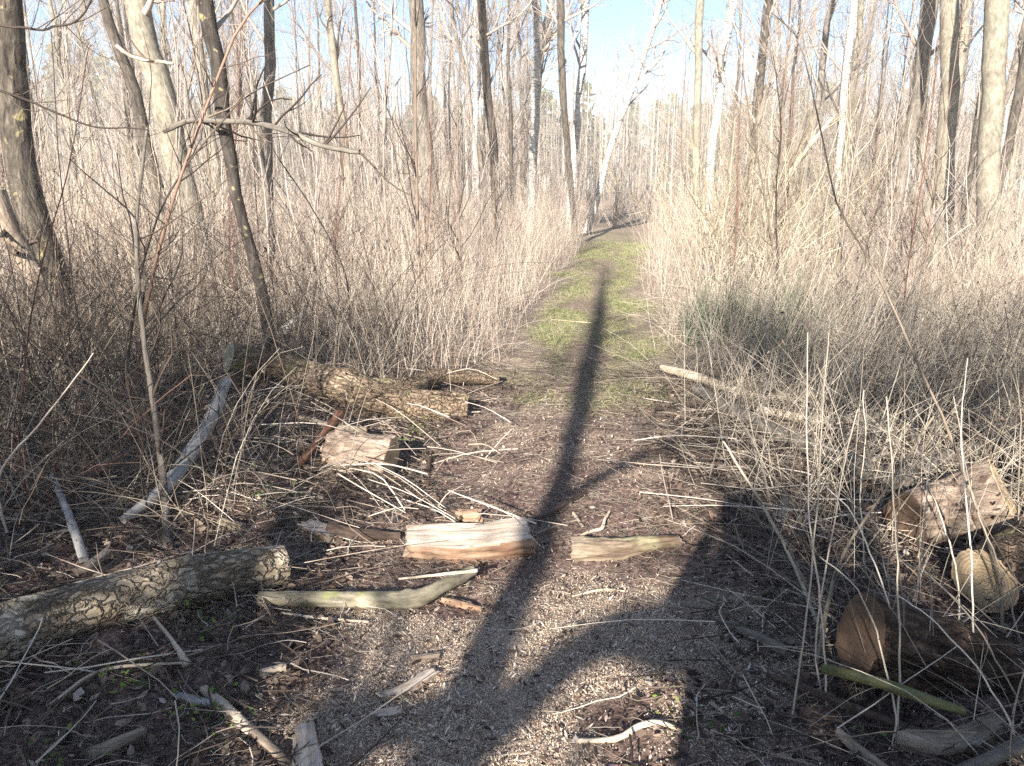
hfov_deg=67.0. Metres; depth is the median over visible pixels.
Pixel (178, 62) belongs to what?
bare tree
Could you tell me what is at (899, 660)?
dry stalk
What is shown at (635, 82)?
birch tree
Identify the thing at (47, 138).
bare tree
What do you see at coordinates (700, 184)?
bare bush
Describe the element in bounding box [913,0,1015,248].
alder tree
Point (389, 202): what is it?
bare bush
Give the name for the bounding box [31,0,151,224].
bare tree
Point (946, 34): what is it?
alder tree
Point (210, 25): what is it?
willow tree
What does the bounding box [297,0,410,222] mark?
bare tree
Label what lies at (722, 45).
birch tree
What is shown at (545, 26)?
birch tree
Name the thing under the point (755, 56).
bare tree
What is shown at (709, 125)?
bare tree
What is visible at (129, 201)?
bare bush
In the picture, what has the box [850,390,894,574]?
dry stalk
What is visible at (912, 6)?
bare tree
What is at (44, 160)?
bare bush
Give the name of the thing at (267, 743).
stick
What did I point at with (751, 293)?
bare bush
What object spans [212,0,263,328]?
sapling
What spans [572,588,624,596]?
stick
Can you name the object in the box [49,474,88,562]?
stick
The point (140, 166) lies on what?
bare bush
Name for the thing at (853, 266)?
bare bush
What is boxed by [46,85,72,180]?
bare tree
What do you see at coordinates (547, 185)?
bare bush
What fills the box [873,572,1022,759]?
dry stalk
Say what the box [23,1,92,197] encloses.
bare tree
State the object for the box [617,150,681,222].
bare bush
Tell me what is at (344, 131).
sapling
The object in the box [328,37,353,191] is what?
bare tree
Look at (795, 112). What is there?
bare tree
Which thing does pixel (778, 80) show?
bare tree
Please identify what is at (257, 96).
bare tree
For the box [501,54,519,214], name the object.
sapling
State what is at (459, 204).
sapling
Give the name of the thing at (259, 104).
bare tree
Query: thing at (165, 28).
bare tree
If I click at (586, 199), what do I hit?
bare bush
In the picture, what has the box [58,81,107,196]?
bare tree
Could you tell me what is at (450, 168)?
sapling
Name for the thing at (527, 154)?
sapling
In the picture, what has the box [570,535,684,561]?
split log
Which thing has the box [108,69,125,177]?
bare tree
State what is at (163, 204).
sapling
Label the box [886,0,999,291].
sapling
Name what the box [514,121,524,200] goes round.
sapling
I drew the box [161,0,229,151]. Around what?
bare tree
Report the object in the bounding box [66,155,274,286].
bare bush
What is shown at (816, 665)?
dry stalk
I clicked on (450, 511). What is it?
bark chunk
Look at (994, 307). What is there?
bare bush
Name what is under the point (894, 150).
sapling
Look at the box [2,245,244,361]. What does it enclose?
bare bush
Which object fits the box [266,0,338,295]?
sapling
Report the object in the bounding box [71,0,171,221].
bare tree
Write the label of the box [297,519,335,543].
bark chunk
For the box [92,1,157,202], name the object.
bare tree
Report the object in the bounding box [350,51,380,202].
bare tree
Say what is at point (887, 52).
bare tree
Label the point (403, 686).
bark chunk
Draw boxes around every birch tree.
[504,0,579,234]
[505,0,576,98]
[544,0,589,237]
[583,0,694,233]
[677,0,738,235]
[805,0,857,239]
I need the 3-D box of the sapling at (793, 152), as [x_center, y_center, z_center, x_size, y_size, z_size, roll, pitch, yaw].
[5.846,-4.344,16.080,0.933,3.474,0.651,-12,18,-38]
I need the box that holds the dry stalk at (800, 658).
[787,332,828,722]
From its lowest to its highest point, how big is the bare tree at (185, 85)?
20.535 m
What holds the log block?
on the ground at (602, 230)
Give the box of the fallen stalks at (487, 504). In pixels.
[203,339,1022,552]
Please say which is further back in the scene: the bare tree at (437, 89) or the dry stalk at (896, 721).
the bare tree at (437, 89)
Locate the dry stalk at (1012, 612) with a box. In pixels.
[953,396,1021,643]
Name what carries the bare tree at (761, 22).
on the ground at (602, 230)
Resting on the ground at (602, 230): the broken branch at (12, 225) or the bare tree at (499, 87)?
the bare tree at (499, 87)
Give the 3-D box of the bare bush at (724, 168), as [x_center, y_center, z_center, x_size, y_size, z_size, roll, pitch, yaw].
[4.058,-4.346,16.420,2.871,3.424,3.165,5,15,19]
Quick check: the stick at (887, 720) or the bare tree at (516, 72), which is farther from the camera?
the bare tree at (516, 72)
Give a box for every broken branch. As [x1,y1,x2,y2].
[0,190,46,284]
[107,3,172,64]
[162,49,410,195]
[783,97,850,182]
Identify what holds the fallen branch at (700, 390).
on the ground at (602, 230)
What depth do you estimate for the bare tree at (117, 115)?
59.52 m
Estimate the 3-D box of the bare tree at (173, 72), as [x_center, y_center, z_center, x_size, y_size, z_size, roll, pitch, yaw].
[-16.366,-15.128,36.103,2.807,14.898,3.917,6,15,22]
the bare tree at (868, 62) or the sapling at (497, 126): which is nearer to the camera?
the sapling at (497, 126)
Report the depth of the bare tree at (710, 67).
39.25 m
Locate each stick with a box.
[46,661,183,706]
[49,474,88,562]
[73,547,111,576]
[86,726,147,761]
[152,616,190,667]
[169,690,212,706]
[199,685,253,737]
[248,721,291,765]
[259,663,286,676]
[280,612,368,622]
[294,409,344,467]
[299,415,367,432]
[326,521,400,540]
[398,568,477,579]
[424,450,432,475]
[533,519,576,534]
[534,491,586,521]
[570,719,682,742]
[572,512,583,526]
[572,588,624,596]
[579,511,610,535]
[611,314,664,328]
[645,439,681,448]
[713,617,792,656]
[766,673,989,755]
[778,492,790,520]
[820,663,967,715]
[834,728,888,765]
[871,408,922,462]
[955,735,1023,765]
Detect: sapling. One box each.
[0,42,120,493]
[0,138,38,199]
[0,159,8,189]
[0,185,88,471]
[0,353,93,538]
[1,0,62,219]
[19,31,241,550]
[29,0,115,262]
[29,31,66,182]
[30,20,111,416]
[62,318,250,491]
[69,95,120,238]
[84,53,309,391]
[107,0,297,400]
[144,0,200,287]
[152,9,205,182]
[155,0,224,249]
[165,0,230,280]
[172,0,244,261]
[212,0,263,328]
[227,0,284,299]
[229,68,244,167]
[237,46,278,264]
[243,95,356,304]
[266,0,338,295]
[274,136,284,245]
[284,0,333,313]
[307,33,338,256]
[320,0,364,320]
[326,0,397,297]
[342,0,423,319]
[362,0,439,322]
[379,59,405,245]
[393,0,444,281]
[406,73,443,334]
[409,0,503,314]
[409,2,468,245]
[411,131,424,262]
[432,0,501,290]
[434,100,460,234]
[440,98,470,209]
[468,1,536,274]
[469,12,519,228]
[473,124,489,238]
[481,5,515,279]
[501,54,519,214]
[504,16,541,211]
[508,85,539,215]
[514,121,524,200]
[722,15,762,297]
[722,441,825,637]
[734,46,796,305]
[734,80,760,250]
[759,0,833,276]
[760,107,777,241]
[762,49,793,307]
[766,34,801,265]
[767,0,1003,633]
[777,95,817,216]
[783,0,817,243]
[805,2,879,279]
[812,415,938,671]
[820,0,908,327]
[827,0,888,271]
[835,79,862,200]
[839,133,906,320]
[853,0,922,278]
[877,0,955,333]
[877,101,908,237]
[878,2,934,290]
[883,90,907,219]
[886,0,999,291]
[897,13,947,288]
[900,0,960,289]
[910,92,961,273]
[919,5,981,217]
[1010,96,1023,248]
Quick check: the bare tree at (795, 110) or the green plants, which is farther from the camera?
the bare tree at (795, 110)
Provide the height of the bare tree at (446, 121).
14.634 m
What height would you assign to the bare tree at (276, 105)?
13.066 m
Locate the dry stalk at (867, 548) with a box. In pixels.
[826,486,896,608]
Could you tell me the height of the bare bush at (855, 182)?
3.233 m
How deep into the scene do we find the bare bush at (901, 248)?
12.30 m
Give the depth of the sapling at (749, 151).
14.56 m
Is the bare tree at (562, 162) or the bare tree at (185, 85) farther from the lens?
the bare tree at (185, 85)
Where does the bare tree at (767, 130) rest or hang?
on the ground at (602, 230)
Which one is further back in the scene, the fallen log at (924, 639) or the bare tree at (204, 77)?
the bare tree at (204, 77)
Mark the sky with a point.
(607, 25)
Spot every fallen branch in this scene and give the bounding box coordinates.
[120,377,230,523]
[257,566,476,609]
[276,313,305,340]
[659,364,846,401]
[691,384,918,491]
[756,406,879,425]
[894,713,1007,758]
[895,430,1021,477]
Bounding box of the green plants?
[23,421,1018,765]
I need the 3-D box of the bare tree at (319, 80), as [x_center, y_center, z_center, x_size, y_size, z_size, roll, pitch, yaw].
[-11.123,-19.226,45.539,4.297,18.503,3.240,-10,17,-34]
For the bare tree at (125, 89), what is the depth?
28.93 m
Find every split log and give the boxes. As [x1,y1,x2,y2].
[402,517,536,562]
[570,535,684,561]
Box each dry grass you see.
[0,103,607,391]
[47,173,1023,249]
[604,141,1023,403]
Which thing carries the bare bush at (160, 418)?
on the ground at (602, 230)
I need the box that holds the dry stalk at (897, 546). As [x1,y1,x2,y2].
[897,448,904,704]
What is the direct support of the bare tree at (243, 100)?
on the ground at (602, 230)
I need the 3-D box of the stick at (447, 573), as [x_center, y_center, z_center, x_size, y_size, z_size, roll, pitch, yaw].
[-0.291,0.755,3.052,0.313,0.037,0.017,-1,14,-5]
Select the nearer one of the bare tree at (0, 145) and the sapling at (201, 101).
the sapling at (201, 101)
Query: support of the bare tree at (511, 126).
on the ground at (602, 230)
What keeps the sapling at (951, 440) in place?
on the ground at (602, 230)
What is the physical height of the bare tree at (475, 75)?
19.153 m
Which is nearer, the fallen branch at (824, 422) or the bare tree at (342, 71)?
the fallen branch at (824, 422)
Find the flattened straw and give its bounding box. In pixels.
[553,207,1023,687]
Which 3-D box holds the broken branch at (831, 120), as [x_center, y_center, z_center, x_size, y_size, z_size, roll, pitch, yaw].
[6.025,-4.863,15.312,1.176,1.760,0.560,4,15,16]
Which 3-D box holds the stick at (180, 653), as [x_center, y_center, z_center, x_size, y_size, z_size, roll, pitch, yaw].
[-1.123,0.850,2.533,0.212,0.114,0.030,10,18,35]
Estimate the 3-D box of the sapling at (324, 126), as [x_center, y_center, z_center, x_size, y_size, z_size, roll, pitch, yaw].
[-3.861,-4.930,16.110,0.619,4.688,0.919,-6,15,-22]
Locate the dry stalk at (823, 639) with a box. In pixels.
[806,332,826,704]
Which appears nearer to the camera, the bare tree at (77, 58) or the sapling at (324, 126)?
the sapling at (324, 126)
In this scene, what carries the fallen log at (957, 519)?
on the ground at (602, 230)
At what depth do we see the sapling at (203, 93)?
11.60 m
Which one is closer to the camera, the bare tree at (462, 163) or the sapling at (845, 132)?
the sapling at (845, 132)
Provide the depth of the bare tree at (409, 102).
50.15 m
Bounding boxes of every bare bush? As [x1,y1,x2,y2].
[0,95,254,290]
[0,117,126,298]
[0,117,168,288]
[0,124,114,251]
[0,255,186,384]
[0,285,137,411]
[0,381,205,523]
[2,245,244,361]
[2,358,237,467]
[18,155,203,307]
[39,126,81,187]
[43,134,192,290]
[44,151,76,212]
[44,173,74,216]
[49,164,101,202]
[53,139,161,267]
[66,101,224,261]
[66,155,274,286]
[85,146,152,217]
[92,78,312,281]
[108,124,221,208]
[157,117,260,255]
[194,133,376,267]
[195,236,304,284]
[208,165,312,261]
[212,63,438,296]
[248,125,462,264]
[253,146,307,211]
[296,168,395,282]
[318,127,413,249]
[332,142,461,259]
[341,104,499,275]
[357,315,436,351]
[390,146,479,216]
[420,174,475,244]
[433,151,545,272]
[441,152,529,240]
[479,161,556,248]
[524,161,564,213]
[526,166,580,203]
[533,175,594,248]
[536,153,591,215]
[546,152,617,218]
[559,147,623,222]
[575,92,852,288]
[581,148,650,227]
[584,142,683,218]
[589,136,657,214]
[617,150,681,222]
[634,93,774,256]
[639,156,729,243]
[642,173,683,209]
[647,172,692,216]
[649,178,692,223]
[650,79,829,280]
[652,119,816,266]
[654,98,894,290]
[664,83,816,261]
[670,126,890,283]
[671,167,722,204]
[687,139,772,234]
[703,259,779,319]
[715,142,797,249]
[731,103,873,260]
[743,49,920,276]
[772,156,868,253]
[776,134,905,255]
[792,231,939,333]
[795,170,938,268]
[808,163,833,206]
[810,108,1021,261]
[814,119,891,213]
[816,150,892,216]
[828,124,935,247]
[833,145,896,209]
[847,134,1000,284]
[879,150,975,250]
[889,119,1023,276]
[906,126,1023,272]
[907,153,968,191]
[914,142,1009,218]
[922,243,1019,333]
[954,167,1023,251]
[955,129,1022,208]
[955,167,1018,234]
[1001,160,1023,232]
[1001,179,1023,226]
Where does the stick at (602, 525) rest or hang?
on the ground at (602, 230)
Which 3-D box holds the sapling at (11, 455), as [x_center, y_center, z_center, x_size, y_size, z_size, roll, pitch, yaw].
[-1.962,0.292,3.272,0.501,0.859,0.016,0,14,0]
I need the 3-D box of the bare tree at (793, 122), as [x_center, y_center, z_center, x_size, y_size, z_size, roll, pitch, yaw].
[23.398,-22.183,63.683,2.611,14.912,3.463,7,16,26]
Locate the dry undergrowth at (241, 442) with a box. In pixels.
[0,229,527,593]
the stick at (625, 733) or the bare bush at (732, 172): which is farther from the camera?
the bare bush at (732, 172)
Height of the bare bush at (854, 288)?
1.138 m
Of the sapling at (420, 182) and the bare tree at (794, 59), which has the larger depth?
the bare tree at (794, 59)
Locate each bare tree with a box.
[0,11,58,193]
[22,1,57,201]
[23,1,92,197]
[26,0,89,233]
[26,0,102,199]
[28,0,103,229]
[30,64,64,197]
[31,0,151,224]
[37,0,112,217]
[40,0,114,205]
[41,0,91,156]
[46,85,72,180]
[52,0,173,218]
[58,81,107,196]
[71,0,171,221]
[89,0,133,206]
[89,4,136,165]
[91,0,155,196]
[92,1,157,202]
[93,4,129,182]
[97,5,129,204]
[108,1,155,140]
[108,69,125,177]
[111,0,193,214]
[142,83,159,164]
[144,4,200,181]
[153,2,186,104]
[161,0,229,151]
[165,0,252,226]
[167,2,196,116]
[168,0,195,136]
[171,0,242,212]
[175,8,200,167]
[175,13,229,125]
[178,1,277,219]
[180,3,221,171]
[187,0,255,183]
[190,52,209,197]
[199,0,290,212]
[212,0,259,198]
[220,0,292,216]
[220,1,259,183]
[225,6,275,171]
[225,22,251,164]
[226,0,291,215]
[227,0,262,203]
[230,57,261,199]
[245,38,273,161]
[272,57,295,192]
[273,70,300,196]
[274,0,321,199]
[290,0,355,211]
[292,0,326,200]
[294,0,370,204]
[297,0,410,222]
[310,57,334,174]
[314,1,342,196]
[317,24,338,195]
[322,0,374,200]
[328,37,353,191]
[336,0,410,197]
[345,0,381,181]
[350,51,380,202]
[361,32,394,184]
[364,0,411,201]
[391,0,414,195]
[409,0,454,150]
[418,26,442,174]
[423,0,446,156]
[425,0,470,198]
[426,0,496,210]
[428,1,473,202]
[428,18,461,178]
[431,0,473,210]
[434,40,461,198]
[448,0,500,228]
[450,0,518,164]
[451,29,479,196]
[451,49,472,192]
[459,1,530,225]
[460,27,486,196]
[461,0,505,186]
[464,0,555,230]
[483,0,533,204]
[485,23,508,161]
[498,114,508,171]
[499,0,543,204]
[499,0,544,208]
[501,0,552,209]
[504,1,572,168]
[513,6,545,175]
[518,34,537,161]
[548,37,573,193]
[651,62,677,198]
[664,44,694,196]
[668,33,704,205]
[679,0,845,232]
[683,75,707,194]
[701,16,741,196]
[701,37,727,157]
[704,97,724,177]
[714,0,765,201]
[718,0,770,202]
[720,0,825,234]
[725,0,815,210]
[734,0,838,210]
[734,55,753,165]
[737,0,802,214]
[756,13,807,211]
[758,5,789,183]
[760,0,813,184]
[760,53,787,174]
[763,62,783,160]
[767,0,810,200]
[775,0,887,232]
[782,21,813,196]
[782,65,803,196]
[784,7,820,201]
[786,68,802,154]
[790,0,837,168]
[794,9,834,203]
[795,30,843,200]
[802,0,890,218]
[803,0,879,169]
[809,0,840,196]
[817,0,878,209]
[817,2,891,211]
[817,40,854,198]
[821,0,849,182]
[823,2,891,147]
[831,1,896,191]
[836,0,881,174]
[836,0,912,219]
[837,0,890,176]
[855,67,889,177]
[856,0,909,203]
[856,2,889,199]
[858,43,883,168]
[863,0,915,217]
[867,37,892,191]
[869,30,899,173]
[874,0,940,144]
[878,17,915,188]
[888,0,981,225]
[891,0,919,154]
[902,16,940,148]
[925,2,983,211]
[926,0,983,163]
[926,40,940,191]
[932,0,983,152]
[955,14,1009,177]
[956,31,977,166]
[958,0,1023,245]
[959,41,981,167]
[961,66,980,166]
[964,0,1023,241]
[977,0,1023,226]
[979,0,1021,150]
[980,5,1014,112]
[1001,88,1023,200]
[1003,14,1017,121]
[1004,33,1023,200]
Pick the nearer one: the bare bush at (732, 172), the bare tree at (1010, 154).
the bare bush at (732, 172)
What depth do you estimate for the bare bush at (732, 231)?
14.71 m
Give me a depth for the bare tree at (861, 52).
67.55 m
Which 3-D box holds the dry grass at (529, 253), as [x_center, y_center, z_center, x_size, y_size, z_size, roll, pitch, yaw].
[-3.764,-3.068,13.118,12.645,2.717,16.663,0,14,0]
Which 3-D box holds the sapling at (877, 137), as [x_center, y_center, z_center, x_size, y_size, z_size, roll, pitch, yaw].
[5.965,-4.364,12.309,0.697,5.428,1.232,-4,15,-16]
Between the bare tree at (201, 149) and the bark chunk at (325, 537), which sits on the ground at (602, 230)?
the bare tree at (201, 149)
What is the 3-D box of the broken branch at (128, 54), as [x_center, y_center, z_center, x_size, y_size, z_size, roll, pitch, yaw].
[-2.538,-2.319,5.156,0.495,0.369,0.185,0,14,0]
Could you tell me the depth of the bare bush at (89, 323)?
5.82 m
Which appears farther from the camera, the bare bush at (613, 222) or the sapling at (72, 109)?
the bare bush at (613, 222)
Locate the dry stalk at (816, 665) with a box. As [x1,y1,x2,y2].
[815,409,857,690]
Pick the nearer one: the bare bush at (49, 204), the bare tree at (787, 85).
the bare bush at (49, 204)
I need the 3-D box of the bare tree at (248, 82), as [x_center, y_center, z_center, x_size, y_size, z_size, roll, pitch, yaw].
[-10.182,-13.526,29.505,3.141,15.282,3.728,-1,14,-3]
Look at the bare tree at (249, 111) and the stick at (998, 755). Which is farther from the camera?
the bare tree at (249, 111)
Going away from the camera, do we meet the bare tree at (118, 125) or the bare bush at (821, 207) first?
the bare bush at (821, 207)
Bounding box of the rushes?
[352,255,858,376]
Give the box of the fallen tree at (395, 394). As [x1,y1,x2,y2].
[223,343,499,419]
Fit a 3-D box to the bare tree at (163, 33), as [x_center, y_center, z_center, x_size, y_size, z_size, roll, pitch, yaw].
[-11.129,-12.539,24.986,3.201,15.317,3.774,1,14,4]
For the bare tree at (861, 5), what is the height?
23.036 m
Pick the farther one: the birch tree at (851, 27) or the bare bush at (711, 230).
the birch tree at (851, 27)
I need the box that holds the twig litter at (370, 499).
[0,341,1023,765]
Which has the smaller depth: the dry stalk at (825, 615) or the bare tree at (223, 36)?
the dry stalk at (825, 615)
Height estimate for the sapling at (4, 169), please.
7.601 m
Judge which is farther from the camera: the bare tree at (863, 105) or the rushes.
the bare tree at (863, 105)
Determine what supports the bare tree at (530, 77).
on the ground at (602, 230)
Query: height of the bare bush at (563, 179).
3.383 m
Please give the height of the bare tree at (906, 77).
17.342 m
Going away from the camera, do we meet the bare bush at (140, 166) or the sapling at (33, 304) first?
the sapling at (33, 304)
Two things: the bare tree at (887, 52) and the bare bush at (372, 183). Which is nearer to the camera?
the bare bush at (372, 183)
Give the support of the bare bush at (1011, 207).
on the ground at (602, 230)
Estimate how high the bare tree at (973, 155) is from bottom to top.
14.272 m
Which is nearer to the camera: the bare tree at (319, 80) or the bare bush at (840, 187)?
the bare bush at (840, 187)
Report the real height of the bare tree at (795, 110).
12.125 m
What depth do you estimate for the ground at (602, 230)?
3.18 m
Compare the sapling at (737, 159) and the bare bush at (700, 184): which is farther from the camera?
the bare bush at (700, 184)
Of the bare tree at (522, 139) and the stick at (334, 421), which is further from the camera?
the bare tree at (522, 139)
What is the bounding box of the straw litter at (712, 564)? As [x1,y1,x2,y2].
[0,310,1023,765]
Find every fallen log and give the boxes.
[0,545,290,669]
[834,592,1020,699]
[883,459,1020,548]
[951,520,1023,612]
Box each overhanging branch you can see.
[0,0,137,67]
[0,66,166,144]
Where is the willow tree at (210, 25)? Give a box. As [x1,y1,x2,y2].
[191,0,278,351]
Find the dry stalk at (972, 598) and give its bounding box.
[960,358,973,632]
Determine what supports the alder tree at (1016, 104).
on the ground at (602, 230)
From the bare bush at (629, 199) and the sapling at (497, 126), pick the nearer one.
the sapling at (497, 126)
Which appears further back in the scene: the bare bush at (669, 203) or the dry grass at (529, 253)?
the bare bush at (669, 203)
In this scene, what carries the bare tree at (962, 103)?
on the ground at (602, 230)
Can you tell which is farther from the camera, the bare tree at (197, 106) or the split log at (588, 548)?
the bare tree at (197, 106)
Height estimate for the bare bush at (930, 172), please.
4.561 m
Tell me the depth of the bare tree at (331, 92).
50.81 m
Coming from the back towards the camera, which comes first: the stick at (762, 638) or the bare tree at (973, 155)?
the bare tree at (973, 155)
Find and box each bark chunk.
[216,517,245,533]
[291,720,323,765]
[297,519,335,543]
[368,705,402,719]
[379,667,440,701]
[410,651,440,661]
[439,597,483,611]
[445,507,462,521]
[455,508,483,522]
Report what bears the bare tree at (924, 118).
on the ground at (602, 230)
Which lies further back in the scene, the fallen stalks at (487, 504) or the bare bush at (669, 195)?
the bare bush at (669, 195)
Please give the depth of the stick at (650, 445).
4.73 m
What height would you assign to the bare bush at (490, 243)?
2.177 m
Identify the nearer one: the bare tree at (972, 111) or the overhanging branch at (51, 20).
the overhanging branch at (51, 20)
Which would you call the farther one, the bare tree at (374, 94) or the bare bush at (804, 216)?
the bare tree at (374, 94)
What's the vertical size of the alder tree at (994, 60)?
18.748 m
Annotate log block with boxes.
[319,429,399,479]
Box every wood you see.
[30,2,1023,200]
[30,39,1023,182]
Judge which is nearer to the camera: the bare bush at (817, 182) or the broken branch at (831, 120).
the broken branch at (831, 120)
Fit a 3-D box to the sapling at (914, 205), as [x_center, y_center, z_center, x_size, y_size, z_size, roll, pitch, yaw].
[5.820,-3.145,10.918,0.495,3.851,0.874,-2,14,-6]
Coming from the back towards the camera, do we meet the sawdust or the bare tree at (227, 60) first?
the bare tree at (227, 60)
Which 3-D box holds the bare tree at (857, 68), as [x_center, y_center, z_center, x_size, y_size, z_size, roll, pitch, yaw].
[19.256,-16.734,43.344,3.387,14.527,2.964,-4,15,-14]
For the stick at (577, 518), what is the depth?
3.69 m
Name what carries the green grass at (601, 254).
on the ground at (602, 230)
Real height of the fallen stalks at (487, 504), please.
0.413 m
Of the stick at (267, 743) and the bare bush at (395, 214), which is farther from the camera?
the bare bush at (395, 214)
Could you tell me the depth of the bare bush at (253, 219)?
12.67 m
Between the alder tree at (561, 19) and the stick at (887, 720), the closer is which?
the stick at (887, 720)
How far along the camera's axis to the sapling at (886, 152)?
20.26 m
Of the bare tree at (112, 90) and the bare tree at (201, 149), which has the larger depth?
the bare tree at (201, 149)
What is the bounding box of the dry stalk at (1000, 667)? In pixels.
[893,556,1023,713]
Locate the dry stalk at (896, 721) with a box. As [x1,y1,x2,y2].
[819,556,897,750]
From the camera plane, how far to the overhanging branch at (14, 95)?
2.46 m
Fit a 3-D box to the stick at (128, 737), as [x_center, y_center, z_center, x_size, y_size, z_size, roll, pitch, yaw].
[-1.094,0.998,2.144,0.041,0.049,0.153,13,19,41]
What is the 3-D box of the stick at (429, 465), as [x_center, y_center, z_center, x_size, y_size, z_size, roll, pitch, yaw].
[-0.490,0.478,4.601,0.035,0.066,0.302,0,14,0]
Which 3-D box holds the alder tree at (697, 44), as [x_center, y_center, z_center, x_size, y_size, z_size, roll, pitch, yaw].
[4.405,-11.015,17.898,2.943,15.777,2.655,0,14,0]
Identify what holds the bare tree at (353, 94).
on the ground at (602, 230)
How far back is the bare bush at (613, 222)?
29.31 m
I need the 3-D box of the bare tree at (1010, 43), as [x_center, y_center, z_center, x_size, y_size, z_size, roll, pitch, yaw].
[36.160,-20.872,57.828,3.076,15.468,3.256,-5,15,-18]
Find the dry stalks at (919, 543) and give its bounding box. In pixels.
[604,316,1023,765]
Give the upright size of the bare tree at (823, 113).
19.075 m
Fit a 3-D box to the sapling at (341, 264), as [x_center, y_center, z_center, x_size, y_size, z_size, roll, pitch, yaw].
[-1.854,-1.434,6.856,0.866,2.284,0.378,3,15,11]
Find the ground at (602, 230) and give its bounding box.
[0,190,1023,765]
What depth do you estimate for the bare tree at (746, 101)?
80.65 m
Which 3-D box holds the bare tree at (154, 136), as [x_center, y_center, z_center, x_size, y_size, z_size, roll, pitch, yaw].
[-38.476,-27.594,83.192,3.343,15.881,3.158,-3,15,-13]
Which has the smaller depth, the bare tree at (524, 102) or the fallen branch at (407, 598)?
the fallen branch at (407, 598)
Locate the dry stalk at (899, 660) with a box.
[886,396,900,744]
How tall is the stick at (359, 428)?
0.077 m
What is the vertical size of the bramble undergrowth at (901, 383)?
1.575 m
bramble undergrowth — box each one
[639,219,1023,483]
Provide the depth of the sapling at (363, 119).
9.94 m
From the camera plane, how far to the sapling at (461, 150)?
25.18 m
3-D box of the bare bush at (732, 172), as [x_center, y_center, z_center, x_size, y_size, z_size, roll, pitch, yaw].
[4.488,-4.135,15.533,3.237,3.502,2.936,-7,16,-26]
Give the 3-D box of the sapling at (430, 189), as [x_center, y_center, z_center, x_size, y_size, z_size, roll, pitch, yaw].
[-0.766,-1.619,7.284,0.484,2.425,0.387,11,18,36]
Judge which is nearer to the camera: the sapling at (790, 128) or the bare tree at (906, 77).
the sapling at (790, 128)
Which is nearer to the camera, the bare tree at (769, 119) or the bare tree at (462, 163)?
the bare tree at (462, 163)
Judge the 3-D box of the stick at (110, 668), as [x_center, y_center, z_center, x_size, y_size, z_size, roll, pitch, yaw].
[-1.218,0.902,2.378,0.385,0.050,0.070,-12,19,-40]
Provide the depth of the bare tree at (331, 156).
66.86 m
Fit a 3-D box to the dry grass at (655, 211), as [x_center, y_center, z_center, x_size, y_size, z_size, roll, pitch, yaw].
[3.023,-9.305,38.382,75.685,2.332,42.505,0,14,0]
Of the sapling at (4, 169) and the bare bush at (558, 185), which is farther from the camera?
the bare bush at (558, 185)
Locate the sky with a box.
[22,0,1023,189]
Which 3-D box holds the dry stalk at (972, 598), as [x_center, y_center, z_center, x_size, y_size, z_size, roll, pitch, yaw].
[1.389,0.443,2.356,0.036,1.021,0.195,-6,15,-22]
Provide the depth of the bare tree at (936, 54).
49.72 m
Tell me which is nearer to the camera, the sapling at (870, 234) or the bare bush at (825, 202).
the sapling at (870, 234)
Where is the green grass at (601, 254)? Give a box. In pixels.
[479,240,697,417]
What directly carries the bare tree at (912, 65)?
on the ground at (602, 230)
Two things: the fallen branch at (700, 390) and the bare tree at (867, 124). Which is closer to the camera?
the fallen branch at (700, 390)
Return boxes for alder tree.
[0,0,75,353]
[98,0,176,269]
[124,0,208,276]
[189,0,289,292]
[276,0,360,251]
[359,0,442,254]
[424,0,532,246]
[522,0,610,243]
[642,0,717,245]
[877,0,981,253]
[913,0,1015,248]
[930,0,960,263]
[972,0,1009,273]
[983,0,1023,194]
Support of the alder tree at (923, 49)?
on the ground at (602, 230)
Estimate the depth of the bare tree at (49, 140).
81.92 m
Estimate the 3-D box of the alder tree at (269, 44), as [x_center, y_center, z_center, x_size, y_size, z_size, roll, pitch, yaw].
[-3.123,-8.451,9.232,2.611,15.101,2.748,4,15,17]
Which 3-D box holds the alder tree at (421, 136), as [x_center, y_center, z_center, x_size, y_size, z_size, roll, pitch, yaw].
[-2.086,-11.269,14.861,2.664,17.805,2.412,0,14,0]
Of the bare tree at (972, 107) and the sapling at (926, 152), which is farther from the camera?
the bare tree at (972, 107)
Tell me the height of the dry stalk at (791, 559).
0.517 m
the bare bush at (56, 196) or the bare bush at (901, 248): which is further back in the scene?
the bare bush at (56, 196)
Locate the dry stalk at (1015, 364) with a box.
[987,307,1023,520]
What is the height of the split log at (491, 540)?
0.157 m
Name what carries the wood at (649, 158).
on the ground at (602, 230)
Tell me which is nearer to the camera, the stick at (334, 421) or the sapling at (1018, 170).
the stick at (334, 421)
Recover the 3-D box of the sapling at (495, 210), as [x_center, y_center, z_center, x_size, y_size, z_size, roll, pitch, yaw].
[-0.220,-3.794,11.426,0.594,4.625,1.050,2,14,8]
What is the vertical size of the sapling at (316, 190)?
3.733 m
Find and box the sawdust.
[32,396,1022,765]
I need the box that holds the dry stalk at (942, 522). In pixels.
[908,409,959,620]
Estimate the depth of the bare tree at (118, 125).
61.10 m
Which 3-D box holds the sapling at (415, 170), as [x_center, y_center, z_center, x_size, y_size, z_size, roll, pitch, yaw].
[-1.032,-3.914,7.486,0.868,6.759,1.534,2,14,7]

